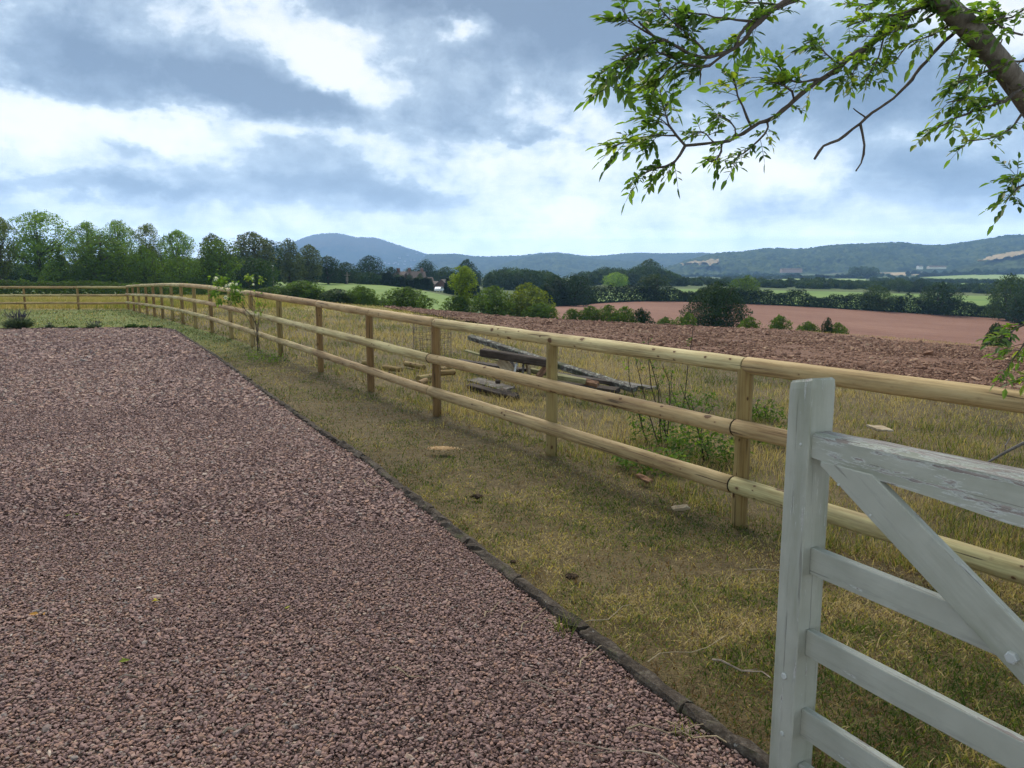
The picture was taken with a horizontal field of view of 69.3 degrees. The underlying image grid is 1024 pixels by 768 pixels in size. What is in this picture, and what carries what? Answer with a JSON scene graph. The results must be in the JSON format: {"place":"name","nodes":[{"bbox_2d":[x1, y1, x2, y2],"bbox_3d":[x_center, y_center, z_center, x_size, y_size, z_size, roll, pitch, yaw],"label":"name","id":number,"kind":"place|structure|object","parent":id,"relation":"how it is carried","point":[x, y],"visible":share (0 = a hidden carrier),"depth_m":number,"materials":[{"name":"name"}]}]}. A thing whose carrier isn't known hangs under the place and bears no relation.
{"place":"outdoors","nodes":[
{"label":"outdoors","id":0,"kind":"place"},
{"bbox_2d":[204,282,454,309],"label":"green field","id":1,"kind":"structure","parent":0,"point":[382,289],"depth_m":180.15,"materials":[{"name":"green plant"}]},
{"bbox_2d":[244,233,427,272],"bbox_3d":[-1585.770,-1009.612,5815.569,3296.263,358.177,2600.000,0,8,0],"label":"hill","id":2,"kind":"structure","parent":0,"point":[343,248],"depth_m":5381.56,"materials":[{"name":"blue"}]},
{"bbox_2d":[0,272,1023,767],"bbox_3d":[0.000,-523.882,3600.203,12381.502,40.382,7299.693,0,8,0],"label":"ground","id":3,"kind":"structure","parent":0,"point":[620,558],"depth_m":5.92,"materials":[{"name":"green plant"}]},
{"bbox_2d":[0,217,21,281],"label":"tree","id":4,"kind":"object","parent":3,"relation":"on","point":[5,266],"visible":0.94,"depth_m":122.88,"materials":[{"name":"green plant"}]},
{"bbox_2d":[0,309,35,328],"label":"lavender","id":5,"kind":"object","parent":3,"relation":"on","point":[17,322],"visible":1,"depth_m":23.05,"materials":[{"name":"green plant"}]},
{"bbox_2d":[2,261,53,285],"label":"wood","id":6,"kind":"object","parent":3,"relation":"on","point":[17,273],"visible":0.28,"depth_m":145.46,"materials":[{"name":"green plant"}]},
{"bbox_2d":[0,209,78,279],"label":"tree","id":7,"kind":"object","parent":3,"relation":"on","point":[39,250],"visible":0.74,"depth_m":124.16,"materials":[{"name":"green plant"}]},
{"bbox_2d":[35,245,86,289],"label":"conifer","id":8,"kind":"object","parent":3,"relation":"on","point":[61,266],"visible":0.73,"depth_m":109.88,"materials":[{"name":"green plant"}]},
{"bbox_2d":[0,286,125,309],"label":"rail fence","id":9,"kind":"object","parent":3,"relation":"on","point":[77,295],"visible":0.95,"depth_m":38.61,"materials":[{"name":"brown wood"}]},
{"bbox_2d":[60,220,103,279],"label":"tree","id":10,"kind":"object","parent":3,"relation":"on","point":[86,226],"visible":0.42,"depth_m":126.90,"materials":[{"name":"green plant"}]},
{"bbox_2d":[65,234,137,290],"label":"tree","id":11,"kind":"object","parent":3,"relation":"on","point":[97,266],"visible":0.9,"depth_m":113.06,"materials":[{"name":"green plant"}]},
{"bbox_2d":[97,219,139,283],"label":"tree","id":12,"kind":"object","parent":3,"relation":"on","point":[113,230],"visible":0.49,"depth_m":129.17,"materials":[{"name":"green plant"}]},
{"bbox_2d":[122,245,165,286],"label":"tree","id":13,"kind":"object","parent":3,"relation":"on","point":[143,264],"visible":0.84,"depth_m":113.57,"materials":[{"name":"green plant"}]},
{"bbox_2d":[126,223,165,282],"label":"tree","id":14,"kind":"object","parent":3,"relation":"on","point":[146,233],"visible":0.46,"depth_m":129.22,"materials":[{"name":"green plant"}]},
{"bbox_2d":[63,254,284,291],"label":"wood","id":15,"kind":"object","parent":3,"relation":"on","point":[252,266],"visible":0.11,"depth_m":135.87,"materials":[{"name":"green plant"}]},
{"bbox_2d":[156,229,200,278],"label":"tree","id":16,"kind":"object","parent":3,"relation":"on","point":[171,239],"visible":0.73,"depth_m":131.09,"materials":[{"name":"green plant"}]},
{"bbox_2d":[155,256,207,289],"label":"tree","id":17,"kind":"object","parent":3,"relation":"on","point":[181,275],"visible":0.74,"depth_m":113.81,"materials":[{"name":"green plant"}]},
{"bbox_2d":[196,233,229,284],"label":"tree","id":18,"kind":"object","parent":3,"relation":"on","point":[213,236],"visible":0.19,"depth_m":137.13,"materials":[{"name":"green plant"}]},
{"bbox_2d":[0,278,426,307],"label":"hedge","id":19,"kind":"object","parent":3,"relation":"on","point":[22,282],"visible":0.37,"depth_m":76.74,"materials":[{"name":"green plant"}]},
{"bbox_2d":[190,238,244,287],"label":"tree","id":20,"kind":"object","parent":3,"relation":"on","point":[214,264],"visible":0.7,"depth_m":119.41,"materials":[{"name":"green plant"}]},
{"bbox_2d":[206,269,270,351],"bbox_3d":[-5.675,-1.523,15.421,1.357,1.717,0.914,-2,8,-13],"label":"young tree","id":21,"kind":"object","parent":3,"relation":"on","point":[236,294],"visible":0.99,"depth_m":15.29,"materials":[{"name":"green plant"}]},
{"bbox_2d":[228,231,279,274],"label":"tree","id":22,"kind":"object","parent":3,"relation":"on","point":[243,247],"visible":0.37,"depth_m":161.46,"materials":[{"name":"green plant"}]},
{"bbox_2d":[256,238,283,284],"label":"tree","id":23,"kind":"object","parent":3,"relation":"on","point":[276,254],"visible":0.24,"depth_m":169.46,"materials":[{"name":"green plant"}]},
{"bbox_2d":[275,238,305,284],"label":"tree","id":24,"kind":"object","parent":3,"relation":"on","point":[288,256],"visible":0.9,"depth_m":176.81,"materials":[{"name":"green plant"}]},
{"bbox_2d":[277,280,325,299],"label":"shrub","id":25,"kind":"object","parent":3,"relation":"on","point":[305,285],"visible":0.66,"depth_m":80.40,"materials":[{"name":"green plant"}]},
{"bbox_2d":[295,244,322,283],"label":"poplar","id":26,"kind":"object","parent":3,"relation":"on","point":[308,267],"visible":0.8,"depth_m":182.40,"materials":[{"name":"green plant"}]},
{"bbox_2d":[313,255,342,283],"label":"tree","id":27,"kind":"object","parent":3,"relation":"on","point":[327,269],"visible":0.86,"depth_m":196.91,"materials":[{"name":"green plant"}]},
{"bbox_2d":[319,288,354,303],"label":"shrub","id":28,"kind":"object","parent":3,"relation":"on","point":[339,295],"visible":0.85,"depth_m":78.78,"materials":[{"name":"green plant"}]},
{"bbox_2d":[331,262,361,283],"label":"tree","id":29,"kind":"object","parent":3,"relation":"on","point":[346,270],"visible":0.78,"depth_m":211.15,"materials":[{"name":"green plant"}]},
{"bbox_2d":[314,270,380,284],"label":"wood","id":30,"kind":"object","parent":3,"relation":"on","point":[369,278],"visible":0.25,"depth_m":221.79,"materials":[{"name":"green plant"}]},
{"bbox_2d":[278,270,434,291],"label":"hedge","id":31,"kind":"object","parent":3,"relation":"on","point":[388,278],"visible":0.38,"depth_m":224.90,"materials":[{"name":"green plant"}]},
{"bbox_2d":[344,285,378,305],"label":"shrub","id":32,"kind":"object","parent":3,"relation":"on","point":[366,296],"visible":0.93,"depth_m":78.75,"materials":[{"name":"green plant"}]},
{"bbox_2d":[357,255,386,274],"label":"oak","id":33,"kind":"object","parent":3,"relation":"on","point":[367,267],"visible":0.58,"depth_m":245.68,"materials":[{"name":"green plant"}]},
{"bbox_2d":[0,326,759,767],"bbox_3d":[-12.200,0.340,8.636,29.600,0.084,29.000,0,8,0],"label":"gravel drive","id":34,"kind":"structure","parent":3,"relation":"on","point":[358,739],"depth_m":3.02,"materials":[{"name":"brown gravel"}]},
{"bbox_2d":[538,608,590,640],"bbox_3d":[0.236,1.083,3.314,0.269,0.117,0.259,-3,9,-18],"label":"grass tuft","id":35,"kind":"object","parent":34,"relation":"on","point":[559,625],"visible":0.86,"depth_m":3.35,"materials":[{"name":"green plant"}]},
{"bbox_2d":[559,740,678,767],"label":"twig","id":36,"kind":"object","parent":34,"relation":"on","point":[664,758],"visible":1,"depth_m":2.49,"materials":[{"name":"brown wood"}]},
{"bbox_2d":[0,327,769,767],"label":"kerb","id":37,"kind":"structure","parent":3,"relation":"on","point":[654,683],"depth_m":3.37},
{"bbox_2d":[373,286,438,308],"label":"shrub","id":38,"kind":"object","parent":3,"relation":"on","point":[400,295],"visible":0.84,"depth_m":78.53,"materials":[{"name":"green plant"}]},
{"bbox_2d":[413,259,437,280],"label":"tree","id":39,"kind":"object","parent":3,"relation":"on","point":[428,269],"visible":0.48,"depth_m":324.91,"materials":[{"name":"green plant"}]},
{"bbox_2d":[413,311,451,355],"bbox_3d":[-1.762,-1.110,16.437,0.871,1.075,0.898,0,8,0],"label":"wire cage","id":40,"kind":"object","parent":3,"relation":"on","point":[444,345],"visible":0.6,"depth_m":16.39,"materials":[{"name":"grey metal"}]},
{"bbox_2d":[439,296,471,311],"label":"shrub","id":41,"kind":"object","parent":3,"relation":"on","point":[453,306],"visible":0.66,"depth_m":89.93,"materials":[{"name":"green plant"}]},
{"bbox_2d":[443,277,480,297],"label":"hedge","id":42,"kind":"object","parent":3,"relation":"on","point":[447,289],"visible":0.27,"depth_m":197.81,"materials":[{"name":"green plant"}]},
{"bbox_2d":[447,265,478,311],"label":"young tree","id":43,"kind":"object","parent":3,"relation":"on","point":[461,276],"visible":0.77,"depth_m":90.66,"materials":[{"name":"green plant"}]},
{"bbox_2d":[449,259,483,282],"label":"tree","id":44,"kind":"object","parent":3,"relation":"on","point":[464,262],"visible":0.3,"depth_m":295.82,"materials":[{"name":"green plant"}]},
{"bbox_2d":[467,377,514,389],"bbox_3d":[-0.348,0.002,11.933,0.227,0.038,1.206,-14,15,-28],"label":"plank","id":45,"kind":"object","parent":3,"relation":"on","point":[490,383],"visible":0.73,"depth_m":11.87,"materials":[{"name":"grey wood"}]},
{"bbox_2d":[467,383,519,400],"bbox_3d":[-0.294,0.113,11.021,0.106,0.078,1.299,-25,21,-30],"label":"plank","id":46,"kind":"object","parent":3,"relation":"on","point":[477,387],"visible":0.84,"depth_m":10.94,"materials":[{"name":"grey wood"}]},
{"bbox_2d":[468,285,520,315],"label":"shrub","id":47,"kind":"object","parent":3,"relation":"on","point":[486,305],"visible":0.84,"depth_m":86.46,"materials":[{"name":"green plant"}]},
{"bbox_2d":[0,293,1023,600],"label":"rough grass","id":48,"kind":"structure","parent":3,"relation":"on","point":[522,403],"depth_m":10.35,"materials":[{"name":"green plant"}]},
{"bbox_2d":[480,348,545,366],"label":"beam","id":49,"kind":"structure","parent":3,"relation":"on","point":[514,357],"depth_m":11.02,"materials":[{"name":"brown wood"}]},
{"bbox_2d":[480,266,559,289],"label":"wood","id":50,"kind":"object","parent":3,"relation":"on","point":[510,278],"visible":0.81,"depth_m":300.11,"materials":[{"name":"green plant"}]},
{"bbox_2d":[503,282,556,316],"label":"shrub","id":51,"kind":"object","parent":3,"relation":"on","point":[530,298],"visible":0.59,"depth_m":88.23,"materials":[{"name":"green plant"}]},
{"bbox_2d":[520,302,559,318],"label":"shrub","id":52,"kind":"object","parent":3,"relation":"on","point":[541,308],"visible":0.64,"depth_m":85.00,"materials":[{"name":"green plant"}]},
{"bbox_2d":[467,334,636,391],"bbox_3d":[0.568,-0.406,12.969,3.857,0.097,0.136,20,31,40],"label":"plank","id":53,"kind":"object","parent":3,"relation":"on","point":[574,370],"visible":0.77,"depth_m":12.60,"materials":[{"name":"grey wood"}]},
{"bbox_2d":[542,278,595,306],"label":"hedge","id":54,"kind":"object","parent":3,"relation":"on","point":[554,291],"visible":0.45,"depth_m":180.38,"materials":[{"name":"green plant"}]},
{"bbox_2d":[125,283,1023,584],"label":"rail fence","id":55,"kind":"object","parent":3,"relation":"on","point":[743,429],"visible":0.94,"depth_m":5.91,"materials":[{"name":"beige wood"}]},
{"bbox_2d":[559,272,598,305],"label":"oak","id":56,"kind":"object","parent":3,"relation":"on","point":[571,289],"visible":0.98,"depth_m":183.19,"materials":[{"name":"green plant"}]},
{"bbox_2d":[559,381,619,393],"bbox_3d":[1.147,0.036,11.905,1.278,0.088,0.167,9,23,37],"label":"plank","id":57,"kind":"object","parent":3,"relation":"on","point":[605,388],"visible":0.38,"depth_m":11.63,"materials":[{"name":"grey wood"}]},
{"bbox_2d":[579,305,603,320],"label":"bush","id":58,"kind":"object","parent":3,"relation":"on","point":[589,312],"visible":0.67,"depth_m":75.12,"materials":[{"name":"green plant"}]},
{"bbox_2d":[592,304,619,321],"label":"bush","id":59,"kind":"object","parent":3,"relation":"on","point":[607,309],"visible":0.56,"depth_m":75.18,"materials":[{"name":"green plant"}]},
{"bbox_2d":[601,271,628,286],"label":"tree","id":60,"kind":"object","parent":3,"relation":"on","point":[617,282],"visible":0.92,"depth_m":340.03,"materials":[{"name":"green plant"}]},
{"bbox_2d":[613,306,639,322],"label":"bush","id":61,"kind":"object","parent":3,"relation":"on","point":[624,316],"visible":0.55,"depth_m":75.18,"materials":[{"name":"green plant"}]},
{"bbox_2d":[567,265,689,285],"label":"wood","id":62,"kind":"object","parent":3,"relation":"on","point":[599,274],"visible":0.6,"depth_m":400.61,"materials":[{"name":"green plant"}]},
{"bbox_2d":[630,307,655,323],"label":"bush","id":63,"kind":"object","parent":3,"relation":"on","point":[641,314],"visible":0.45,"depth_m":75.49,"materials":[{"name":"green plant"}]},
{"bbox_2d":[610,444,691,477],"bbox_3d":[1.288,0.682,6.786,0.733,0.274,0.630,-6,10,-35],"label":"weed clump","id":64,"kind":"object","parent":3,"relation":"on","point":[626,461],"visible":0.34,"depth_m":6.68,"materials":[{"name":"green plant"}]},
{"bbox_2d":[633,258,670,282],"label":"tree","id":65,"kind":"object","parent":3,"relation":"on","point":[651,263],"visible":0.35,"depth_m":411.17,"materials":[{"name":"green plant"}]},
{"bbox_2d":[636,273,671,299],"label":"tree","id":66,"kind":"object","parent":3,"relation":"on","point":[652,281],"visible":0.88,"depth_m":204.51,"materials":[{"name":"green plant"}]},
{"bbox_2d":[620,333,706,447],"bbox_3d":[1.656,0.064,7.901,0.882,1.225,0.735,-2,9,-16],"label":"bramble","id":67,"kind":"object","parent":3,"relation":"on","point":[660,425],"visible":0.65,"depth_m":7.96,"materials":[{"name":"green plant"}]},
{"bbox_2d":[673,312,698,325],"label":"bush","id":68,"kind":"object","parent":3,"relation":"on","point":[687,317],"visible":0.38,"depth_m":75.57,"materials":[{"name":"green plant"}]},
{"bbox_2d":[669,318,721,411],"bbox_3d":[2.582,-0.286,10.376,0.654,1.340,0.641,6,10,34],"label":"bramble","id":69,"kind":"object","parent":3,"relation":"on","point":[700,403],"visible":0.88,"depth_m":10.42,"materials":[{"name":"green plant"}]},
{"bbox_2d":[662,389,753,468],"bbox_3d":[1.898,0.415,7.232,0.898,0.752,0.752,0,8,0],"label":"weed clump","id":70,"kind":"object","parent":3,"relation":"on","point":[700,436],"visible":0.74,"depth_m":7.20,"materials":[{"name":"green plant"}]},
{"bbox_2d":[678,280,752,327],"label":"oak","id":71,"kind":"object","parent":3,"relation":"on","point":[718,310],"visible":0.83,"depth_m":88.22,"materials":[{"name":"green plant"}]},
{"bbox_2d":[681,276,761,285],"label":"wood","id":72,"kind":"object","parent":3,"relation":"on","point":[700,281],"visible":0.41,"depth_m":445.28,"materials":[{"name":"green plant"}]},
{"bbox_2d":[681,271,796,276],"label":"trees","id":73,"kind":"object","parent":3,"relation":"on","point":[697,274],"visible":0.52,"depth_m":1645.77,"materials":[{"name":"green plant"}]},
{"bbox_2d":[729,274,760,301],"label":"tree","id":74,"kind":"object","parent":3,"relation":"on","point":[744,286],"visible":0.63,"depth_m":206.70,"materials":[{"name":"green plant"}]},
{"bbox_2d":[738,316,762,328],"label":"bush","id":75,"kind":"object","parent":3,"relation":"on","point":[745,324],"visible":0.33,"depth_m":67.46,"materials":[{"name":"green plant"}]},
{"bbox_2d":[752,395,786,422],"bbox_3d":[3.319,0.322,9.698,0.515,0.378,0.454,4,9,26],"label":"weed clump","id":76,"kind":"object","parent":3,"relation":"on","point":[761,412],"visible":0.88,"depth_m":9.66,"materials":[{"name":"green plant"}]},
{"bbox_2d":[764,314,793,329],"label":"bush","id":77,"kind":"object","parent":3,"relation":"on","point":[779,322],"visible":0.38,"depth_m":67.55,"materials":[{"name":"green plant"}]},
{"bbox_2d":[574,0,1023,399],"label":"ash tree","id":78,"kind":"object","parent":3,"relation":"on","point":[974,33],"visible":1,"depth_m":3.45,"materials":[{"name":"green plant"}]},
{"bbox_2d":[586,284,1022,317],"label":"hedge","id":79,"kind":"object","parent":3,"relation":"on","point":[978,310],"visible":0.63,"depth_m":204.65,"materials":[{"name":"green plant"}]},
{"bbox_2d":[756,277,886,289],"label":"wood","id":80,"kind":"object","parent":3,"relation":"on","point":[819,283],"visible":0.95,"depth_m":404.47,"materials":[{"name":"green plant"}]},
{"bbox_2d":[720,273,924,278],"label":"trees","id":81,"kind":"object","parent":3,"relation":"on","point":[814,276],"visible":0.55,"depth_m":1083.59,"materials":[{"name":"green plant"}]},
{"bbox_2d":[781,274,870,278],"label":"hedge","id":82,"kind":"object","parent":3,"relation":"on","point":[839,276],"visible":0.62,"depth_m":1108.98,"materials":[{"name":"green plant"}]},
{"bbox_2d":[845,266,880,277],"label":"trees","id":83,"kind":"object","parent":3,"relation":"on","point":[861,270],"visible":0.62,"depth_m":1152.60,"materials":[{"name":"green plant"}]},
{"bbox_2d":[856,285,895,310],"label":"tree","id":84,"kind":"object","parent":3,"relation":"on","point":[874,293],"visible":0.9,"depth_m":203.65,"materials":[{"name":"green plant"}]},
{"bbox_2d":[769,377,1023,767],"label":"field gate","id":85,"kind":"structure","parent":3,"relation":"on","point":[966,603],"depth_m":1.91,"materials":[{"name":"paint"}]},
{"bbox_2d":[881,277,914,291],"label":"tree","id":86,"kind":"object","parent":3,"relation":"on","point":[902,282],"visible":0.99,"depth_m":375.60,"materials":[{"name":"green plant"}]},
{"bbox_2d":[869,277,1000,283],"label":"trees","id":87,"kind":"object","parent":3,"relation":"on","point":[961,280],"visible":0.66,"depth_m":729.51,"materials":[{"name":"green plant"}]},
{"bbox_2d":[911,281,967,314],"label":"oak","id":88,"kind":"object","parent":3,"relation":"on","point":[930,296],"visible":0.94,"depth_m":202.69,"materials":[{"name":"green plant"}]},
{"bbox_2d":[879,278,1023,293],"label":"wood","id":89,"kind":"object","parent":3,"relation":"on","point":[976,287],"visible":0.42,"depth_m":402.09,"materials":[{"name":"green plant"}]},
{"bbox_2d":[918,271,1015,277],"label":"hedge","id":90,"kind":"object","parent":3,"relation":"on","point":[951,274],"visible":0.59,"depth_m":1358.33,"materials":[{"name":"green plant"}]},
{"bbox_2d":[952,268,1023,274],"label":"trees","id":91,"kind":"object","parent":3,"relation":"on","point":[1017,271],"visible":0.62,"depth_m":1456.68,"materials":[{"name":"green plant"}]},
{"bbox_2d":[981,321,1011,346],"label":"bush","id":92,"kind":"object","parent":3,"relation":"on","point":[992,330],"visible":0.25,"depth_m":67.82,"materials":[{"name":"green plant"}]},
{"bbox_2d":[983,273,1023,320],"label":"tree","id":93,"kind":"object","parent":3,"relation":"on","point":[999,305],"visible":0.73,"depth_m":193.69,"materials":[{"name":"green plant"}]},
{"bbox_2d":[1003,289,1023,323],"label":"tree","id":94,"kind":"object","parent":3,"relation":"on","point":[1019,315],"visible":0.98,"depth_m":179.12,"materials":[{"name":"green plant"}]},
{"bbox_2d":[0,0,1023,263],"label":"sky","id":95,"kind":"structure","parent":0,"point":[424,126],"materials":[{"name":"blue"}]},
{"bbox_2d":[411,252,712,272],"bbox_3d":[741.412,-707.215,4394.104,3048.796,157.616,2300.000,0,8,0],"label":"hill","id":96,"kind":"structure","parent":0,"point":[453,260],"depth_m":4032.79,"materials":[{"name":"blue"}]},
{"bbox_2d":[478,254,668,277],"bbox_3d":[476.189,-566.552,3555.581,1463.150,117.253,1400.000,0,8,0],"label":"hill","id":97,"kind":"structure","parent":0,"point":[562,265],"depth_m":3236.14,"materials":[{"name":"blue plant"}]},
{"bbox_2d":[384,305,1023,389],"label":"ploughed field","id":98,"kind":"structure","parent":0,"point":[833,354],"depth_m":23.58,"materials":[{"name":"soil"}]},
{"bbox_2d":[555,301,1023,346],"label":"brown field","id":99,"kind":"structure","parent":0,"point":[959,329],"depth_m":166.73,"materials":[{"name":"soil"}]},
{"bbox_2d":[592,289,1003,315],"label":"crop field","id":100,"kind":"structure","parent":0,"point":[981,300],"depth_m":304.45,"materials":[{"name":"plant"}]},
{"bbox_2d":[663,234,1023,274],"bbox_3d":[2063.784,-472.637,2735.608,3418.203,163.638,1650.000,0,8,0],"label":"wooded hill","id":101,"kind":"structure","parent":0,"point":[885,257],"depth_m":2192.57,"materials":[{"name":"green plant"}]},
{"bbox_2d":[914,274,1023,279],"bbox_3d":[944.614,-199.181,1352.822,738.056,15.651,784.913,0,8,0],"label":"pasture","id":102,"kind":"structure","parent":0,"point":[975,276],"depth_m":1254.51,"materials":[{"name":"plant"}]},
{"bbox_2d":[947,254,1023,272],"bbox_3d":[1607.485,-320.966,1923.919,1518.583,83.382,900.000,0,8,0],"label":"spur","id":103,"kind":"structure","parent":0,"point":[1005,263],"depth_m":1645.87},
{"bbox_2d":[976,250,1023,260],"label":"stubble field","id":104,"kind":"structure","parent":0,"point":[1005,254],"depth_m":1700.12,"materials":[{"name":"beige plant"}]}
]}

